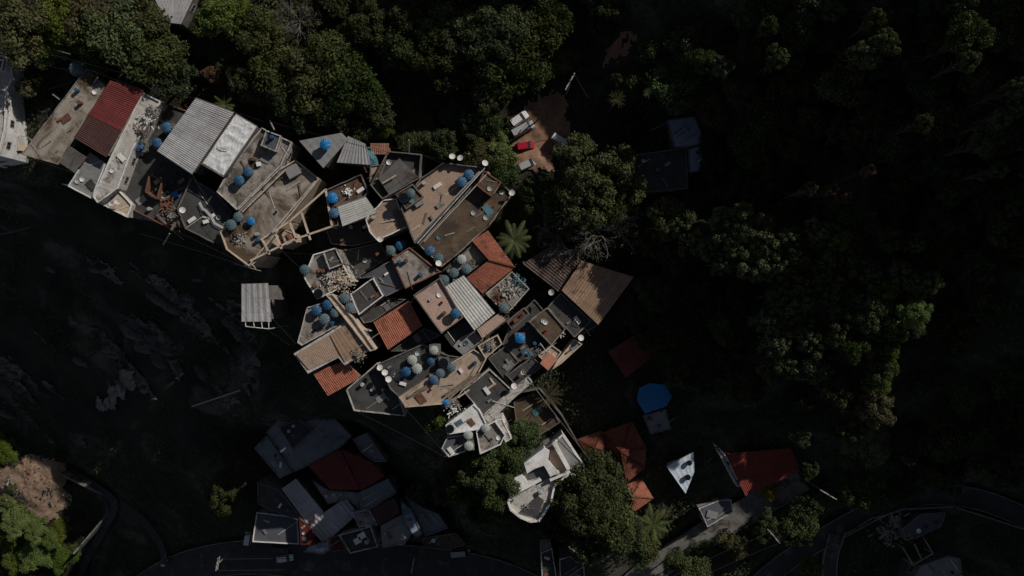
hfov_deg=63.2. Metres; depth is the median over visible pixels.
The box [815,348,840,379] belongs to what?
broadleaf tree
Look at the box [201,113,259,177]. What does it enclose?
tarpaulin house
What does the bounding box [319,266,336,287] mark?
rubble heap
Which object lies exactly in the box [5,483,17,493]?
broadleaf tree
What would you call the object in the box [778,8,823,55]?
broadleaf tree
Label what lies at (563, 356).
cream ledge
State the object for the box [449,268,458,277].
water tank
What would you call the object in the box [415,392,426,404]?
metal sheet
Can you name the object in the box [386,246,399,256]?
tank plinth
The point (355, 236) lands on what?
roof
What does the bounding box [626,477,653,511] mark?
hip roofed house
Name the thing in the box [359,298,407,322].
roof
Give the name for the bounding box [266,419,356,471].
slate roofed house
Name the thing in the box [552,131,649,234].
broadleaf tree
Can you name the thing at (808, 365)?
broadleaf tree
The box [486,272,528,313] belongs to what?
debris yard
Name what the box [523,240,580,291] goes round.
brown corrugated house
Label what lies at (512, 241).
palm tree
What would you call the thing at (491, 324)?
salmon roofed house
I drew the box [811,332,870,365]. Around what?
broadleaf tree
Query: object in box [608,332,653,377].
dim red roofed house
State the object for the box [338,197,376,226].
white sheet house
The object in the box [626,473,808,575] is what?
road
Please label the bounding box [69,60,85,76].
water tank
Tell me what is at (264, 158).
metal sheet
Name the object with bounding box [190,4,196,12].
window
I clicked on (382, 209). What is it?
terraced house
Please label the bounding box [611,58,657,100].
broadleaf tree
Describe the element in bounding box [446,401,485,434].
white roofed house
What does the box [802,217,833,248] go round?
broadleaf tree
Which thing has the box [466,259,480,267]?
rubble heap
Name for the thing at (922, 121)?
broadleaf tree
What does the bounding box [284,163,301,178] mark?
water box
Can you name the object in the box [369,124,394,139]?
broadleaf tree
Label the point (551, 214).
broadleaf tree
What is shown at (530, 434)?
broadleaf tree
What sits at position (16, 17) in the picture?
broadleaf tree
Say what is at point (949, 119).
broadleaf tree
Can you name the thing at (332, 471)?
dark red roofed house
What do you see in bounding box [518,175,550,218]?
broadleaf tree
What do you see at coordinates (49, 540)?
broadleaf tree
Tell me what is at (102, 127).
red roofed house
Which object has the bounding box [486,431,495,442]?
metal sheet
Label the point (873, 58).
broadleaf tree
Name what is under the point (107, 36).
broadleaf tree
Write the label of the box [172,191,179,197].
crate
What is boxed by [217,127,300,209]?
terraced house
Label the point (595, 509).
broadleaf tree
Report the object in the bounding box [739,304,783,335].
broadleaf tree
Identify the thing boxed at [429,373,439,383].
tank plinth
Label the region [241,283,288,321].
corrugated shed
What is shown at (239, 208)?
rail
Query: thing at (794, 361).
broadleaf tree
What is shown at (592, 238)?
bare tree
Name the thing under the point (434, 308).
pink terraced house
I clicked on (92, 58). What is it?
broadleaf tree
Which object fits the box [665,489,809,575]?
kerb
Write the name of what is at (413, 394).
timber
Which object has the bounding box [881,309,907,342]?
broadleaf tree
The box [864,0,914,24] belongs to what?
broadleaf tree
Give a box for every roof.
[177,177,238,243]
[280,420,313,449]
[326,219,377,246]
[342,242,389,278]
[353,431,388,461]
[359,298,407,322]
[378,158,417,193]
[391,327,440,350]
[488,346,518,386]
[514,390,559,434]
[575,318,596,338]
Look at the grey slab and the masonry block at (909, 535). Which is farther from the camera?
the grey slab
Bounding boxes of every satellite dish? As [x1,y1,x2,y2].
[114,198,119,203]
[179,207,185,212]
[377,236,382,241]
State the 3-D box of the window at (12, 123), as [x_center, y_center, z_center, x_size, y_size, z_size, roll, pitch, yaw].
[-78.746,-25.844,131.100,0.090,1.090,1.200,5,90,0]
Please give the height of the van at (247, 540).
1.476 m
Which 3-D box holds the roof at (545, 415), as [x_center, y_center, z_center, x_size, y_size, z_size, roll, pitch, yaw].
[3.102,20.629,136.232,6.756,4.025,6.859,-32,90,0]
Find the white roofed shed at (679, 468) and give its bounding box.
[666,452,693,492]
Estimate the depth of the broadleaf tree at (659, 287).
126.43 m
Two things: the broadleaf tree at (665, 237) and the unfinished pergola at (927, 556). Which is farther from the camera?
the unfinished pergola at (927, 556)
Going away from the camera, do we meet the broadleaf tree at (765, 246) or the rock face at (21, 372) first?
the broadleaf tree at (765, 246)
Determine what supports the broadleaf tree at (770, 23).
on the ground at (58, 226)
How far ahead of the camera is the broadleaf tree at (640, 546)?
134.07 m
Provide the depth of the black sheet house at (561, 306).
128.60 m
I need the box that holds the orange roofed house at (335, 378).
[313,361,366,395]
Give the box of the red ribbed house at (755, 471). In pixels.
[727,448,799,495]
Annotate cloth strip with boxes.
[199,202,223,228]
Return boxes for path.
[71,469,117,575]
[119,500,167,564]
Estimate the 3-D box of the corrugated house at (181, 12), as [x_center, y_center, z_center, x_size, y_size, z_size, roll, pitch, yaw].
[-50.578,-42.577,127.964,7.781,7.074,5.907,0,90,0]
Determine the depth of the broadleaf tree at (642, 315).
128.25 m
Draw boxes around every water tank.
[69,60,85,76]
[136,142,144,150]
[152,138,162,147]
[161,122,172,132]
[225,219,236,230]
[233,212,243,221]
[234,175,244,185]
[243,166,252,176]
[246,217,254,224]
[299,265,309,274]
[311,305,321,315]
[314,289,322,297]
[319,313,329,324]
[320,139,331,149]
[322,299,333,309]
[327,192,337,202]
[329,208,338,217]
[330,308,339,316]
[339,293,349,302]
[345,303,354,312]
[386,246,395,254]
[395,241,404,250]
[398,193,408,202]
[401,367,410,376]
[406,188,414,197]
[407,355,416,364]
[412,363,421,373]
[424,245,434,255]
[427,358,433,364]
[429,346,437,354]
[429,375,437,383]
[433,253,443,262]
[435,368,444,377]
[438,358,447,367]
[440,275,448,284]
[443,400,448,405]
[445,425,453,433]
[447,363,455,371]
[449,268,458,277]
[450,308,460,318]
[456,176,466,187]
[457,254,466,263]
[461,264,471,273]
[463,169,473,180]
[463,430,472,439]
[464,441,473,450]
[481,424,489,432]
[499,303,508,312]
[515,333,524,343]
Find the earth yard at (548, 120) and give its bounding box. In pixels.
[510,90,569,171]
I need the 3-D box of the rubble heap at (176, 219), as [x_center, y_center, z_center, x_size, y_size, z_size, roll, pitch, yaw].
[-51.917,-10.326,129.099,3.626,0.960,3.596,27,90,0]
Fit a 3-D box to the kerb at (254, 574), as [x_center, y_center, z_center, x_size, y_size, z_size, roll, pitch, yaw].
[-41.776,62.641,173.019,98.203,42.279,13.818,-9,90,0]
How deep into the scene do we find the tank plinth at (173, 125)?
127.40 m
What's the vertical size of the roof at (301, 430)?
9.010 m
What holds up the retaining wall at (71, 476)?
on the ground at (58, 226)
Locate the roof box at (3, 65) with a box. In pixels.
[0,59,8,71]
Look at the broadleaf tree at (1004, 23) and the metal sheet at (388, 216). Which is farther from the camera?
the metal sheet at (388, 216)
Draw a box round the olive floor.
[506,307,529,328]
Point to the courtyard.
(533, 308)
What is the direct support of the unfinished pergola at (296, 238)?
on the ground at (58, 226)
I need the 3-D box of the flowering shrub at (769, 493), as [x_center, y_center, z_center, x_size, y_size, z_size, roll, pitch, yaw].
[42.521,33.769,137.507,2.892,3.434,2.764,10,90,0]
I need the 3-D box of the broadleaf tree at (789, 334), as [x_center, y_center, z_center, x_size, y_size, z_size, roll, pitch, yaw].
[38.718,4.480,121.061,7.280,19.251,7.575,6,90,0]
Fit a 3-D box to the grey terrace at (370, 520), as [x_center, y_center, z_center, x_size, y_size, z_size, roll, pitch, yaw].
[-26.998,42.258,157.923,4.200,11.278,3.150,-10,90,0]
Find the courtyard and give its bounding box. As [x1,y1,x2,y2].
[503,299,549,361]
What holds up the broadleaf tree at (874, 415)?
on the ground at (58, 226)
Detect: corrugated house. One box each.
[156,0,202,31]
[157,98,233,178]
[337,136,369,167]
[445,275,494,329]
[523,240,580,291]
[561,261,632,324]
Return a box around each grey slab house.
[453,330,482,354]
[464,367,511,415]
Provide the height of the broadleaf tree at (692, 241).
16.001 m
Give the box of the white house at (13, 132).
[0,55,28,167]
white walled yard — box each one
[540,539,555,575]
[558,545,584,575]
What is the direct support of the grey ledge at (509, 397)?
on the ground at (58, 226)
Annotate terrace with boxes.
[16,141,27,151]
[232,254,281,267]
[254,435,292,477]
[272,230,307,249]
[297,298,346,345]
[352,507,377,526]
[369,164,385,181]
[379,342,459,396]
[419,170,511,266]
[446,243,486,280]
[452,366,489,401]
[538,344,560,358]
[713,444,740,486]
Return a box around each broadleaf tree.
[0,0,61,72]
[0,430,17,464]
[0,493,16,507]
[0,500,33,541]
[0,511,15,547]
[0,537,27,575]
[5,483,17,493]
[6,558,40,575]
[14,77,41,98]
[18,537,61,572]
[23,512,48,547]
[25,29,60,69]
[33,32,68,68]
[36,0,91,51]
[37,524,61,550]
[43,543,81,574]
[49,515,72,543]
[59,21,90,58]
[63,0,112,45]
[65,540,80,559]
[77,39,118,79]
[78,0,158,81]
[115,65,159,92]
[123,23,190,87]
[128,0,172,38]
[156,57,198,100]
[187,7,201,32]
[193,0,245,38]
[203,39,245,74]
[209,475,236,509]
[214,494,237,516]
[225,0,255,38]
[225,63,256,94]
[235,3,286,56]
[240,78,272,105]
[246,44,306,101]
[264,75,306,135]
[274,43,341,115]
[297,25,366,87]
[304,89,348,135]
[317,0,359,18]
[323,49,386,116]
[341,1,387,54]
[347,112,379,141]
[355,0,388,19]
[355,91,395,129]
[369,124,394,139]
[378,21,417,72]
[386,0,427,43]
[393,111,438,161]
[400,23,473,76]
[419,128,459,160]
[421,0,462,34]
[424,405,454,433]
[429,54,476,94]
[430,467,463,506]
[439,1,497,71]
[446,452,504,506]
[455,433,526,513]
[459,106,487,142]
[461,137,503,170]
[463,0,540,76]
[463,497,493,526]
[466,103,503,137]
[469,70,513,122]
[478,486,513,523]
[480,48,552,101]
[480,153,507,174]
[482,131,517,169]
[489,161,520,192]
[505,150,518,163]
[506,1,568,75]
[509,417,541,455]
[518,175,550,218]
[528,0,575,36]
[533,174,581,232]
[534,0,558,7]
[536,501,576,544]
[540,36,581,80]
[546,447,629,542]
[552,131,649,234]
[569,164,628,225]
[572,531,608,566]
[584,485,638,551]
[590,0,631,23]
[595,513,650,558]
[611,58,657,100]
[622,287,657,332]
[625,532,661,572]
[629,274,674,314]
[635,33,670,63]
[644,62,702,117]
[644,216,672,242]
[646,197,670,223]
[653,196,689,234]
[661,549,685,573]
[662,20,709,70]
[668,210,697,243]
[675,211,712,257]
[676,556,712,575]
[687,538,715,561]
[690,235,722,262]
[692,48,716,74]
[701,251,735,275]
[702,54,735,87]
[703,19,739,55]
[704,205,747,246]
[706,310,742,347]
[715,531,750,560]
[717,166,772,214]
[720,201,779,264]
[720,223,750,255]
[727,123,775,172]
[727,316,767,359]
[729,0,760,28]
[735,246,777,282]
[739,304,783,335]
[739,522,763,547]
[743,224,794,264]
[749,323,792,357]
[751,42,790,79]
[751,246,794,282]
[751,507,784,543]
[755,15,778,38]
[755,351,801,374]
[757,286,804,325]
[765,302,819,345]
[770,340,827,384]
[774,40,812,79]
[776,517,797,546]
[777,226,803,253]
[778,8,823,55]
[778,181,818,200]
[779,498,819,538]
[783,240,821,274]
[787,431,811,448]
[790,0,833,25]
[793,492,826,524]
[793,530,815,546]
[794,321,825,359]
[796,457,819,483]
[800,555,824,575]
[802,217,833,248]
[805,225,853,256]
[809,300,857,332]
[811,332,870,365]
[813,54,869,109]
[814,367,871,416]
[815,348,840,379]
[820,296,879,323]
[822,318,853,349]
[825,418,851,443]
[827,309,891,334]
[831,37,855,62]
[835,37,881,73]
[838,424,892,467]
[840,470,888,516]
[844,414,873,442]
[846,356,899,385]
[848,7,886,38]
[851,278,898,321]
[853,401,879,422]
[854,384,895,419]
[858,371,890,397]
[863,318,903,351]
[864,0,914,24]
[864,340,887,365]
[865,26,900,56]
[865,402,896,430]
[867,436,891,466]
[868,113,921,165]
[869,53,897,81]
[870,273,903,302]
[876,342,899,364]
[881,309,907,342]
[883,286,927,341]
[893,113,933,134]
[895,300,933,331]
[899,266,927,291]
[899,320,925,338]
[906,68,954,109]
[908,48,982,90]
[910,269,945,294]
[911,138,963,182]
[912,90,971,141]
[918,9,996,61]
[930,176,972,210]
[933,127,1006,159]
[933,162,1009,186]
[934,275,963,302]
[941,398,976,429]
[944,0,986,16]
[944,108,1013,139]
[944,372,993,421]
[956,54,1011,99]
[956,97,1023,128]
[961,164,994,192]
[963,75,1023,108]
[964,89,990,115]
[974,1,1023,54]
[986,169,1023,203]
[1014,69,1023,98]
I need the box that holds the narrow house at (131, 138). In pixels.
[92,93,167,203]
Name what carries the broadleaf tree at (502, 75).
on the ground at (58, 226)
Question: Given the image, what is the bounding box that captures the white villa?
[507,429,584,522]
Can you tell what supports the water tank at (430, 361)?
on the building roof at (398, 362)
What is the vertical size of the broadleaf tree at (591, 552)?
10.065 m
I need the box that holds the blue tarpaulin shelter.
[637,383,671,412]
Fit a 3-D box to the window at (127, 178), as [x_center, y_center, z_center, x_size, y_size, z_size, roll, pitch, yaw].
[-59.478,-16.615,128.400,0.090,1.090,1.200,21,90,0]
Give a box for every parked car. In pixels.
[276,553,293,562]
[509,110,528,127]
[515,141,534,151]
[517,158,535,171]
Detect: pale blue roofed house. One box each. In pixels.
[304,539,330,553]
[666,116,702,148]
[687,145,705,174]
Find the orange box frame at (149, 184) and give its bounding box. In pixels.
[145,174,165,199]
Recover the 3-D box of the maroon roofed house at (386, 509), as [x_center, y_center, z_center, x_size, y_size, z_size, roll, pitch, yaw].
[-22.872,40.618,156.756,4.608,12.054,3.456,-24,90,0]
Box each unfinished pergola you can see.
[250,189,337,261]
[894,535,933,564]
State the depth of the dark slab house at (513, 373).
128.40 m
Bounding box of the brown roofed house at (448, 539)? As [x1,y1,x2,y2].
[422,529,465,550]
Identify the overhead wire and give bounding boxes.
[13,44,189,89]
[153,84,263,121]
[272,122,386,151]
[530,382,592,463]
[674,532,770,575]
[704,543,778,575]
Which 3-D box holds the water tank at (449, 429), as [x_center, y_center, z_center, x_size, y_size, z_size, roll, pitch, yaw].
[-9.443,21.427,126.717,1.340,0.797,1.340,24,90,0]
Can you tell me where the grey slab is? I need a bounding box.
[904,550,961,575]
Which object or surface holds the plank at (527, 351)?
on the courtyard
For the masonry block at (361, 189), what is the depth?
127.70 m
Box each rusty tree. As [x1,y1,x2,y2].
[199,65,220,84]
[798,183,840,201]
[814,191,852,205]
[824,163,876,185]
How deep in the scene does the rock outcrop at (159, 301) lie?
151.36 m
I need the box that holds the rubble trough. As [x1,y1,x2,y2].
[478,333,501,358]
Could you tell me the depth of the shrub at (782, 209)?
120.01 m
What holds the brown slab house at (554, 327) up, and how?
on the ground at (58, 226)
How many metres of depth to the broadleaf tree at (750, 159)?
116.74 m
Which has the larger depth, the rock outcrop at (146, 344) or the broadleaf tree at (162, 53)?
the rock outcrop at (146, 344)
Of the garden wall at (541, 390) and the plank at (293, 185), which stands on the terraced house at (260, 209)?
the plank at (293, 185)
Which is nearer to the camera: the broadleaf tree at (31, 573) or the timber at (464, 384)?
the timber at (464, 384)
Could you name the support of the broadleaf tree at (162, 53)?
on the ground at (58, 226)
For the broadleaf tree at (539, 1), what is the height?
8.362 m
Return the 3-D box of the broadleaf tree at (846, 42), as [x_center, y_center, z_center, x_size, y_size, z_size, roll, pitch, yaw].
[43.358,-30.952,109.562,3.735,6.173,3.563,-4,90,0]
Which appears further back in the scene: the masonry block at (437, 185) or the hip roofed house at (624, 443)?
the hip roofed house at (624, 443)
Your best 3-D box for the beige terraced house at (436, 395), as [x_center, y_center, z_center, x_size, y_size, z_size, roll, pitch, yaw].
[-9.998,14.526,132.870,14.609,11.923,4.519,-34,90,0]
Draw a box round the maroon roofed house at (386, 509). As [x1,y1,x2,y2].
[370,489,402,524]
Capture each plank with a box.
[39,139,51,148]
[286,180,300,190]
[438,382,454,386]
[517,347,533,358]
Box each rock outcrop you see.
[0,409,14,418]
[4,371,19,377]
[72,356,87,367]
[119,320,145,341]
[132,334,161,353]
[145,292,170,308]
[149,350,166,368]
[164,304,184,314]
[181,293,196,302]
[194,364,208,381]
[220,316,243,329]
[229,327,244,342]
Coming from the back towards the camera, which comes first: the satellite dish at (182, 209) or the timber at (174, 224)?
the timber at (174, 224)
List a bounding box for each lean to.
[59,146,87,172]
[496,412,511,441]
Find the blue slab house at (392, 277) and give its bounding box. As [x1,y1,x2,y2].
[358,260,404,296]
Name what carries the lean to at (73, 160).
on the ground at (58, 226)
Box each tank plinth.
[138,142,148,152]
[164,123,175,135]
[330,308,340,318]
[340,293,352,303]
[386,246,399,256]
[396,241,409,251]
[429,342,442,354]
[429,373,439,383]
[439,275,451,284]
[441,396,452,406]
[464,432,476,449]
[499,302,508,312]
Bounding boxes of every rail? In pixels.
[238,166,282,209]
[242,169,285,211]
[271,180,315,231]
[414,171,479,239]
[417,168,484,242]
[424,172,487,241]
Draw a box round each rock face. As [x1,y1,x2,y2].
[0,355,86,448]
[33,256,286,408]
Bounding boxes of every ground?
[0,0,1023,575]
[0,454,71,523]
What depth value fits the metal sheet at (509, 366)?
129.43 m
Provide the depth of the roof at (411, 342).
129.80 m
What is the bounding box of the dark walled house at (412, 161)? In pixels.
[370,151,424,199]
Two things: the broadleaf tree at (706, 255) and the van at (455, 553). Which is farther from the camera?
the van at (455, 553)
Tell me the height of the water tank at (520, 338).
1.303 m
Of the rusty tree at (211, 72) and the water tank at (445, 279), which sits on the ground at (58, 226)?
the rusty tree at (211, 72)
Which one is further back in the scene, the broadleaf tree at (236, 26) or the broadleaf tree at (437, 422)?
the broadleaf tree at (437, 422)
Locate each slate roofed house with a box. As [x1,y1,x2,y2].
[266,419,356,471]
[400,491,422,537]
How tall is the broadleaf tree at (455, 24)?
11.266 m
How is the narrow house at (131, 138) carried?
on the ground at (58, 226)
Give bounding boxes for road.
[139,541,534,575]
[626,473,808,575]
[756,486,1023,575]
[823,533,842,575]
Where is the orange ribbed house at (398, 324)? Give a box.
[374,301,422,349]
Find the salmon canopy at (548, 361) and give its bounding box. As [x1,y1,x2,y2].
[540,352,557,369]
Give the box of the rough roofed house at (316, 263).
[303,248,360,298]
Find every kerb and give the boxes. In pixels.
[137,539,538,575]
[223,574,281,575]
[623,491,756,575]
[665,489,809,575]
[752,485,1023,575]
[783,504,1023,575]
[821,533,829,575]
[836,546,840,575]
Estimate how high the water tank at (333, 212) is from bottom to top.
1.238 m
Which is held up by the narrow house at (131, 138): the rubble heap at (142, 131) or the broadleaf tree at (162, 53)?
the rubble heap at (142, 131)
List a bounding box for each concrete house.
[22,69,107,165]
[392,247,442,288]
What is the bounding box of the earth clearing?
[603,31,636,67]
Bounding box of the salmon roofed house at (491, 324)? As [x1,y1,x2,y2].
[477,313,504,337]
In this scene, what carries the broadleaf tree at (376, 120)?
on the ground at (58, 226)
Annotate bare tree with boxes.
[275,0,321,43]
[528,211,581,260]
[548,192,638,265]
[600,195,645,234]
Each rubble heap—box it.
[0,471,18,503]
[11,460,49,502]
[28,477,63,504]
[134,117,151,141]
[135,112,158,129]
[146,104,160,122]
[152,180,172,200]
[155,197,177,225]
[159,197,176,214]
[170,206,181,231]
[231,222,245,239]
[232,232,246,247]
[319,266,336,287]
[325,253,362,310]
[342,185,354,198]
[350,346,366,362]
[446,404,465,418]
[452,400,462,408]
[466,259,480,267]
[476,334,499,353]
[486,288,509,303]
[499,277,515,305]
[507,261,532,292]
[525,344,542,358]
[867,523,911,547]
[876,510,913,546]
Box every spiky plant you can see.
[533,383,562,409]
[607,89,624,112]
[637,89,651,109]
[657,505,670,518]
[712,489,724,500]
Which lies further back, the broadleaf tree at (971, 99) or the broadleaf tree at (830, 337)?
the broadleaf tree at (830, 337)
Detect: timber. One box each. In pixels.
[156,214,166,224]
[164,190,177,200]
[170,214,179,230]
[408,387,427,398]
[416,383,431,392]
[444,375,471,395]
[448,372,480,397]
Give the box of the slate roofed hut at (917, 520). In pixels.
[897,510,945,540]
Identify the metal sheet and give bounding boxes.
[61,113,71,124]
[85,180,95,191]
[135,195,146,205]
[160,199,170,205]
[200,207,211,215]
[249,158,255,167]
[260,154,270,163]
[270,459,277,467]
[352,181,361,193]
[374,291,380,298]
[375,393,385,402]
[383,211,393,220]
[383,303,392,310]
[393,210,407,227]
[393,371,402,380]
[402,508,411,514]
[413,334,421,341]
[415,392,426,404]
[455,419,462,426]
[467,418,475,426]
[482,203,493,216]
[483,200,494,207]
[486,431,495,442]
[503,360,513,370]
[524,348,532,356]
[531,406,542,415]
[570,342,577,349]
[572,316,580,326]
[706,510,717,518]
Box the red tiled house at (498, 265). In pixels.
[467,231,514,293]
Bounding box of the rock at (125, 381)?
[95,369,135,411]
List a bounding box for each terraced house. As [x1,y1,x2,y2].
[68,152,108,198]
[99,191,154,221]
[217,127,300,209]
[220,160,327,265]
[327,174,373,227]
[358,472,400,510]
[365,198,408,241]
[399,347,486,407]
[400,162,482,244]
[405,490,448,535]
[413,278,463,333]
[441,432,465,456]
[476,417,505,453]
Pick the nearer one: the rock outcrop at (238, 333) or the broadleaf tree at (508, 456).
the broadleaf tree at (508, 456)
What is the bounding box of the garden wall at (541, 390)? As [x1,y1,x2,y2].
[521,387,587,458]
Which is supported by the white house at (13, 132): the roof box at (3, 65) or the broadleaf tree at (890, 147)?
the roof box at (3, 65)
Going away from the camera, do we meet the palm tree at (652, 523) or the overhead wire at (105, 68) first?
the overhead wire at (105, 68)
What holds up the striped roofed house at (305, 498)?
on the ground at (58, 226)
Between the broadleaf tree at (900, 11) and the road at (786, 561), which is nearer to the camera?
the broadleaf tree at (900, 11)
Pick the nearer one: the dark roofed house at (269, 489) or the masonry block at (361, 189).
the masonry block at (361, 189)
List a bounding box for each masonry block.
[116,153,125,162]
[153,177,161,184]
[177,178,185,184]
[187,216,195,223]
[357,187,364,193]
[387,298,394,306]
[433,182,441,189]
[436,201,444,207]
[447,446,454,454]
[483,386,489,394]
[574,316,580,323]
[906,531,912,538]
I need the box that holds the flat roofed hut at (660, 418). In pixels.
[642,409,670,434]
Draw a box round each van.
[243,532,252,545]
[450,548,470,557]
[511,120,534,137]
[550,133,569,146]
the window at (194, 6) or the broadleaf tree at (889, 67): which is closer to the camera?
the broadleaf tree at (889, 67)
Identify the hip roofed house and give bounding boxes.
[577,421,646,482]
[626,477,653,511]
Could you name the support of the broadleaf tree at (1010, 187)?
on the ground at (58, 226)
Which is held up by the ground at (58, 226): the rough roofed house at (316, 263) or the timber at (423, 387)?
the rough roofed house at (316, 263)
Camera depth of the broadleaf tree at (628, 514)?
131.82 m
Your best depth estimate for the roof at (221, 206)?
128.90 m
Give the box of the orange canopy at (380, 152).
[370,143,391,158]
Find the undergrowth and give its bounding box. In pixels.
[0,0,1023,575]
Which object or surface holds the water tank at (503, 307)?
on the tank plinth at (500, 303)
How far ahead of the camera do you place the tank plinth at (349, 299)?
126.90 m
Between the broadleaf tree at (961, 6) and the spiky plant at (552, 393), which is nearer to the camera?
the broadleaf tree at (961, 6)
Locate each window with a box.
[6,141,11,149]
[10,119,14,127]
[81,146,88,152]
[123,176,129,183]
[131,157,136,164]
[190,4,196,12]
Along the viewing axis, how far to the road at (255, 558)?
164.82 m
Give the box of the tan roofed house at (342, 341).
[294,322,369,372]
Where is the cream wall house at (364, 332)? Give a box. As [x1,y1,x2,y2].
[326,294,383,350]
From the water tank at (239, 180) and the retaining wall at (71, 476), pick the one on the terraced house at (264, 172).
the water tank at (239, 180)
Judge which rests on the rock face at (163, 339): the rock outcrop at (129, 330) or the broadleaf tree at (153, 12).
the rock outcrop at (129, 330)
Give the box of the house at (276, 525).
[252,507,299,543]
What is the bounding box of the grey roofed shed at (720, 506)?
[696,496,732,526]
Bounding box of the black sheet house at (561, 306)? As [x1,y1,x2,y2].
[547,293,590,337]
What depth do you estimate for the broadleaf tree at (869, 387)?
116.45 m
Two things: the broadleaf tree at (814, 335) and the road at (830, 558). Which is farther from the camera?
the road at (830, 558)
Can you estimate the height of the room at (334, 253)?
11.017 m
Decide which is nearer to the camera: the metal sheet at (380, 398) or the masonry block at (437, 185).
the masonry block at (437, 185)
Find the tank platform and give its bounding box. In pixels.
[395,184,423,209]
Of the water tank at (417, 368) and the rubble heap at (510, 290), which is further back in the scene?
the rubble heap at (510, 290)
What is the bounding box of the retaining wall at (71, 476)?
[59,470,107,553]
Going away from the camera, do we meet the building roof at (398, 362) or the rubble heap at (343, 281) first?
the rubble heap at (343, 281)
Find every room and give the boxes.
[261,130,282,151]
[299,518,318,544]
[323,248,349,269]
[330,523,347,551]
[477,171,501,196]
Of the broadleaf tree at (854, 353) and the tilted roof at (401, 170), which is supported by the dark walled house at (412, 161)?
the tilted roof at (401, 170)
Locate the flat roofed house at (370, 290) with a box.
[350,278,387,314]
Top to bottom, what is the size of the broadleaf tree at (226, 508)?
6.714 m
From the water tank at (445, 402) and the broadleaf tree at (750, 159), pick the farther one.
the water tank at (445, 402)
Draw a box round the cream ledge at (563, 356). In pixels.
[552,338,581,369]
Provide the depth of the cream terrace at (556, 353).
128.00 m
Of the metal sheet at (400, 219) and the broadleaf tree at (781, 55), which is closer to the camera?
the broadleaf tree at (781, 55)
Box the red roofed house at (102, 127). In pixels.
[74,80,143,156]
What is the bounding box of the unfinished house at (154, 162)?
[124,102,202,228]
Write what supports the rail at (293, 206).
on the unfinished pergola at (296, 238)
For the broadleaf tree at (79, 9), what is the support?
on the ground at (58, 226)
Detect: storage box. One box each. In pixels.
[353,537,361,544]
[357,531,365,539]
[415,199,423,206]
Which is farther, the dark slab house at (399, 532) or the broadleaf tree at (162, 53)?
the dark slab house at (399, 532)
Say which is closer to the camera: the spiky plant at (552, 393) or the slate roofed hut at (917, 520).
the spiky plant at (552, 393)
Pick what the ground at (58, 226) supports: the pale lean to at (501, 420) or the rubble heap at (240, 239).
the pale lean to at (501, 420)
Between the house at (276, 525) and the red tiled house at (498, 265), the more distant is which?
the house at (276, 525)
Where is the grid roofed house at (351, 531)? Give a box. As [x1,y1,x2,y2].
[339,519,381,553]
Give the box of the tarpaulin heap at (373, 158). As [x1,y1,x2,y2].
[362,147,377,167]
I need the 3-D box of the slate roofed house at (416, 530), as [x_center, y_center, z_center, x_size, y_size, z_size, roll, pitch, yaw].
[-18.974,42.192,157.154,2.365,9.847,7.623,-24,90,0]
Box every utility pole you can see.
[216,551,231,569]
[565,74,573,94]
[808,481,836,499]
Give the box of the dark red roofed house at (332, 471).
[308,443,359,489]
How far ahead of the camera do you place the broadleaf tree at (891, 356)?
113.76 m
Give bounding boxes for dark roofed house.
[257,474,304,521]
[312,443,386,508]
[628,148,687,194]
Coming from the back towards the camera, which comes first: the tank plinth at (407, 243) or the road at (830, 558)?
the road at (830, 558)
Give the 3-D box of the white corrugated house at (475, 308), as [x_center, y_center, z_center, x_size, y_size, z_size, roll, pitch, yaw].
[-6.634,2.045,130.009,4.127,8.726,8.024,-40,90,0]
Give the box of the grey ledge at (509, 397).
[483,376,532,422]
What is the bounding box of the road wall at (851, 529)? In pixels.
[839,505,1023,545]
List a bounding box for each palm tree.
[214,96,234,111]
[496,220,531,260]
[634,503,669,542]
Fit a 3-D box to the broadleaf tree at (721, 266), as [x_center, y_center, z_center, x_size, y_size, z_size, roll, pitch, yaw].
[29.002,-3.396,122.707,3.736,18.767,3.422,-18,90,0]
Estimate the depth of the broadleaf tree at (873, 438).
129.19 m
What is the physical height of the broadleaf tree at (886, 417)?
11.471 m
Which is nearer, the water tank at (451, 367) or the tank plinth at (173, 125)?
the water tank at (451, 367)
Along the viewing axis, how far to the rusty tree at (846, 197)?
106.50 m
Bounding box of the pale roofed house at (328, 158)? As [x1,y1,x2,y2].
[300,133,347,171]
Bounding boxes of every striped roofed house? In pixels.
[282,473,327,523]
[310,500,355,541]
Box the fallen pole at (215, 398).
[191,390,240,406]
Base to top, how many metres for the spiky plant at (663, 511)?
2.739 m
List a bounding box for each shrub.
[292,0,325,15]
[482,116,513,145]
[683,189,718,220]
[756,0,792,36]
[761,181,810,229]
[762,486,778,501]
[847,148,887,174]
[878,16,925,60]
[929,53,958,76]
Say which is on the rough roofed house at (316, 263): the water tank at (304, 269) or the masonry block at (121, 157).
the water tank at (304, 269)
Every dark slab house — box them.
[346,360,411,415]
[381,507,410,547]
[444,320,473,345]
[507,356,541,384]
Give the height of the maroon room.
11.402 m
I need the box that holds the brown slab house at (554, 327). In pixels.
[529,307,564,344]
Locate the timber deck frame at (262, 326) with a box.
[245,322,289,328]

